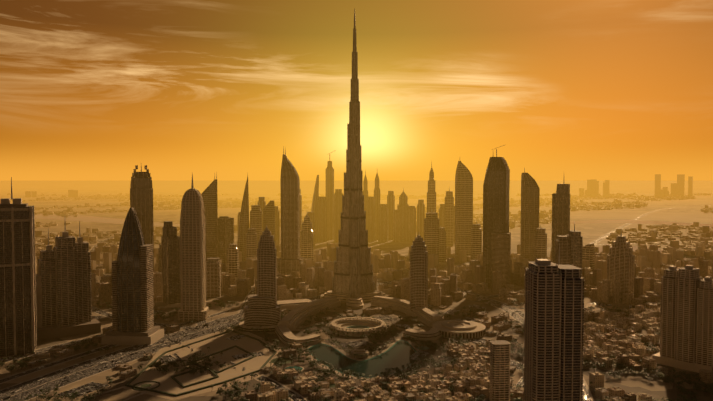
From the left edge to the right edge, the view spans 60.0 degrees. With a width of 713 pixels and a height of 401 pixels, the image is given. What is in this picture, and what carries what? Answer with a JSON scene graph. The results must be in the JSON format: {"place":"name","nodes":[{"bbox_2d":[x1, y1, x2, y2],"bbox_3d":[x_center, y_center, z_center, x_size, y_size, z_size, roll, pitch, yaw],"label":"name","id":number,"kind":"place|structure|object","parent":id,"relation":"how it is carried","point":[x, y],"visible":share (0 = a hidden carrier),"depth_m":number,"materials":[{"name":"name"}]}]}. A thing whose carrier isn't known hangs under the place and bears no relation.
{"place":"outdoors","nodes":[
{"label":"outdoors","id":0,"kind":"place"},
{"bbox_2d":[36,221,100,340],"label":"tower","id":1,"kind":"structure","parent":0,"point":[63,295],"depth_m":1372.65,"materials":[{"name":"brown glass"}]},
{"bbox_2d":[130,165,153,272],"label":"tower","id":2,"kind":"structure","parent":0,"point":[141,195],"depth_m":1941.94,"materials":[{"name":"brown glass"}]},
{"bbox_2d":[206,258,220,296],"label":"tower","id":3,"kind":"structure","parent":0,"point":[213,277],"depth_m":1814.47,"materials":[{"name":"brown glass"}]},
{"bbox_2d":[217,216,233,263],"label":"tower","id":4,"kind":"structure","parent":0,"point":[225,225],"depth_m":2418.72,"materials":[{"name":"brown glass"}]},
{"bbox_2d":[227,244,238,276],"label":"tower","id":5,"kind":"structure","parent":0,"point":[233,257],"depth_m":2073.35,"materials":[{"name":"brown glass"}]},
{"bbox_2d":[237,175,248,260],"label":"tower","id":6,"kind":"structure","parent":0,"point":[243,227],"depth_m":2571.29,"materials":[{"name":"brown glass"}]},
{"bbox_2d":[246,224,256,258],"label":"tower","id":7,"kind":"structure","parent":0,"point":[251,242],"depth_m":2248.11,"materials":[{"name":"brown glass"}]},
{"bbox_2d":[250,205,261,248],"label":"tower","id":8,"kind":"structure","parent":0,"point":[256,217],"depth_m":2569.03,"materials":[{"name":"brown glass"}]},
{"bbox_2d":[263,200,274,241],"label":"tower","id":9,"kind":"structure","parent":0,"point":[269,215],"depth_m":2699.48,"materials":[{"name":"brown glass"}]},
{"bbox_2d":[0,181,712,400],"bbox_3d":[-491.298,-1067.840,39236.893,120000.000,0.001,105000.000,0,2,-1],"label":"ground","id":10,"kind":"structure","parent":0,"point":[637,384],"depth_m":3647.09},
{"bbox_2d":[0,177,36,356],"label":"tower","id":11,"kind":"structure","parent":10,"relation":"on","point":[18,328],"depth_m":1220.41,"materials":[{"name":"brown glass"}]},
{"bbox_2d":[101,207,163,344],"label":"tower","id":12,"kind":"structure","parent":10,"relation":"on","point":[132,298],"depth_m":1306.82,"materials":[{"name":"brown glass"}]},
{"bbox_2d":[158,244,161,271],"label":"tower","id":13,"kind":"structure","parent":10,"relation":"on","point":[159,261],"depth_m":2029.96,"materials":[{"name":"brown glass"}]},
{"bbox_2d":[161,221,180,303],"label":"tower","id":14,"kind":"structure","parent":10,"relation":"on","point":[170,255],"depth_m":1724.86,"materials":[{"name":"brown glass"}]},
{"bbox_2d":[178,173,208,320],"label":"tower","id":15,"kind":"structure","parent":10,"relation":"on","point":[193,260],"depth_m":1514.97,"materials":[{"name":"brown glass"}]},
{"bbox_2d":[201,174,217,260],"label":"tower","id":16,"kind":"structure","parent":10,"relation":"on","point":[209,194],"depth_m":2387.16,"materials":[{"name":"brown glass"}]},
{"bbox_2d":[239,225,280,331],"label":"tower","id":17,"kind":"structure","parent":10,"relation":"on","point":[262,308],"depth_m":1430.19,"materials":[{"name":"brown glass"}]},
{"bbox_2d":[277,146,303,276],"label":"tower","id":18,"kind":"structure","parent":10,"relation":"on","point":[290,260],"depth_m":2074.10,"materials":[{"name":"brown glass"}]},
{"bbox_2d":[300,189,301,247],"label":"tower","id":19,"kind":"structure","parent":10,"relation":"on","point":[300,216],"depth_m":3015.80,"materials":[{"name":"brown glass"}]},
{"bbox_2d":[301,215,312,259],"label":"tower","id":20,"kind":"structure","parent":10,"relation":"on","point":[306,241],"depth_m":2454.54,"materials":[{"name":"brown glass"}]},
{"bbox_2d":[0,280,644,400],"bbox_3d":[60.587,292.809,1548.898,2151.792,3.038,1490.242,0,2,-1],"label":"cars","id":21,"kind":"object","parent":10,"relation":"on","point":[171,359],"visible":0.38,"depth_m":1222.80,"materials":[{"name":"white"}]},
{"bbox_2d":[237,152,454,245],"bbox_3d":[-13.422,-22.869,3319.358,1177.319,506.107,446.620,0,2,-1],"label":"skyline","id":22,"kind":"structure","parent":10,"relation":"on","point":[386,222],"depth_m":3397.27,"materials":[{"name":"grey glass"}]},
{"bbox_2d":[320,8,388,308],"bbox_3d":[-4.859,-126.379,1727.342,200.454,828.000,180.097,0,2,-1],"label":"skyscraper","id":23,"kind":"structure","parent":10,"relation":"on","point":[353,284],"depth_m":1749.90,"materials":[{"name":"grey glass"}]},
{"bbox_2d":[0,193,712,251],"bbox_3d":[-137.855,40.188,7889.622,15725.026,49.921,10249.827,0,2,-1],"label":"distant city","id":24,"kind":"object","parent":10,"relation":"on","point":[673,232],"visible":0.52,"depth_m":6154.03,"materials":[{"name":"beige"}]},
{"bbox_2d":[0,298,712,400],"bbox_3d":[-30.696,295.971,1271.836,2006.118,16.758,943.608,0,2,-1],"label":"trees","id":25,"kind":"object","parent":10,"relation":"on","point":[326,373],"visible":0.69,"depth_m":1136.48,"materials":[{"name":"green plant"}]},
{"bbox_2d":[0,290,712,400],"bbox_3d":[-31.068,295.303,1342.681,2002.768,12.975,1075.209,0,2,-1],"label":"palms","id":26,"kind":"object","parent":10,"relation":"on","point":[326,363],"visible":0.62,"depth_m":1162.81,"materials":[{"name":"green plant"}]},
{"bbox_2d":[25,243,712,400],"bbox_3d":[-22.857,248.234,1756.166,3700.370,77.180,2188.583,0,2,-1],"label":"city buildings","id":27,"kind":"structure","parent":10,"relation":"on","point":[314,276],"depth_m":1693.68,"materials":[{"name":"beige concrete"}]},
{"bbox_2d":[34,214,712,400],"bbox_3d":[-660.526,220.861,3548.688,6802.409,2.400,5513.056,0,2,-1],"label":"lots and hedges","id":28,"kind":"object","parent":10,"relation":"on","point":[171,384],"visible":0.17,"depth_m":1186.58,"materials":[{"name":"beige plant"}]},
{"bbox_2d":[275,296,485,379],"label":"building complex","id":29,"kind":"structure","parent":10,"relation":"on","point":[398,353],"depth_m":1362.01,"materials":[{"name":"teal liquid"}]},
{"bbox_2d":[410,234,427,310],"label":"tower","id":30,"kind":"structure","parent":10,"relation":"on","point":[418,274],"depth_m":1569.32,"materials":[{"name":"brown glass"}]},
{"bbox_2d":[444,189,453,246],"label":"tower","id":31,"kind":"structure","parent":10,"relation":"on","point":[449,214],"depth_m":3162.16,"materials":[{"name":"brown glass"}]},
{"bbox_2d":[483,145,510,287],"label":"tower","id":32,"kind":"structure","parent":10,"relation":"on","point":[496,241],"depth_m":1965.38,"materials":[{"name":"brown glass"}]},
{"bbox_2d":[524,243,583,400],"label":"tower","id":33,"kind":"structure","parent":10,"relation":"on","point":[554,332],"depth_m":806.07,"materials":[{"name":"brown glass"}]},
{"bbox_2d":[551,183,569,262],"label":"tower","id":34,"kind":"structure","parent":10,"relation":"on","point":[561,211],"depth_m":2059.50,"materials":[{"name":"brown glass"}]},
{"bbox_2d":[0,205,712,400],"bbox_3d":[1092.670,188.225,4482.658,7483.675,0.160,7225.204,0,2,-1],"label":"roads","id":35,"kind":"structure","parent":0,"point":[30,387],"depth_m":1233.98,"materials":[{"name":"grey asphalt"}]},
{"bbox_2d":[0,0,712,180],"label":"sky","id":36,"kind":"structure","parent":0,"point":[91,90],"materials":[{"name":"orange"}]},
{"bbox_2d":[25,174,692,196],"bbox_3d":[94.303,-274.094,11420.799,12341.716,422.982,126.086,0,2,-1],"label":"buildings","id":37,"kind":"structure","parent":0,"point":[677,188],"depth_m":11454.97,"materials":[{"name":"grey glass"}]},
{"bbox_2d":[427,164,435,212],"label":"tower","id":38,"kind":"structure","parent":0,"point":[431,199],"depth_m":3014.17,"materials":[{"name":"brown glass"}]},
{"bbox_2d":[424,211,439,263],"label":"tower","id":39,"kind":"structure","parent":0,"point":[431,228],"depth_m":2432.30,"materials":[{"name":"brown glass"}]},
{"bbox_2d":[439,227,445,261],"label":"tower","id":40,"kind":"structure","parent":0,"point":[442,244],"depth_m":2584.09,"materials":[{"name":"brown glass"}]},
{"bbox_2d":[455,161,472,255],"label":"tower","id":41,"kind":"structure","parent":0,"point":[463,200],"depth_m":2671.57,"materials":[{"name":"brown glass"}]},
{"bbox_2d":[471,221,481,259],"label":"tower","id":42,"kind":"structure","parent":0,"point":[476,239],"depth_m":2467.90,"materials":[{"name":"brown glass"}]},
{"bbox_2d":[489,340,509,400],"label":"tower","id":43,"kind":"structure","parent":0,"point":[499,370],"depth_m":941.93,"materials":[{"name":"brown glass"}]},
{"bbox_2d":[520,168,539,260],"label":"tower","id":44,"kind":"structure","parent":0,"point":[530,192],"depth_m":2378.37,"materials":[{"name":"brown glass"}]},
{"bbox_2d":[534,225,546,259],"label":"tower","id":45,"kind":"structure","parent":0,"point":[540,243],"depth_m":2259.67,"materials":[{"name":"brown glass"}]},
{"bbox_2d":[555,223,582,277],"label":"tower","id":46,"kind":"structure","parent":0,"point":[571,245],"depth_m":1663.95,"materials":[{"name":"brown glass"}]},
{"bbox_2d":[582,243,594,271],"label":"tower","id":47,"kind":"structure","parent":0,"point":[588,251],"depth_m":2169.11,"materials":[{"name":"brown glass"}]},
{"bbox_2d":[607,232,634,299],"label":"tower","id":48,"kind":"structure","parent":0,"point":[620,262],"depth_m":1784.39,"materials":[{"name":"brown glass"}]},
{"bbox_2d":[652,265,712,372],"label":"tower","id":49,"kind":"structure","parent":0,"point":[686,331],"depth_m":1128.51,"materials":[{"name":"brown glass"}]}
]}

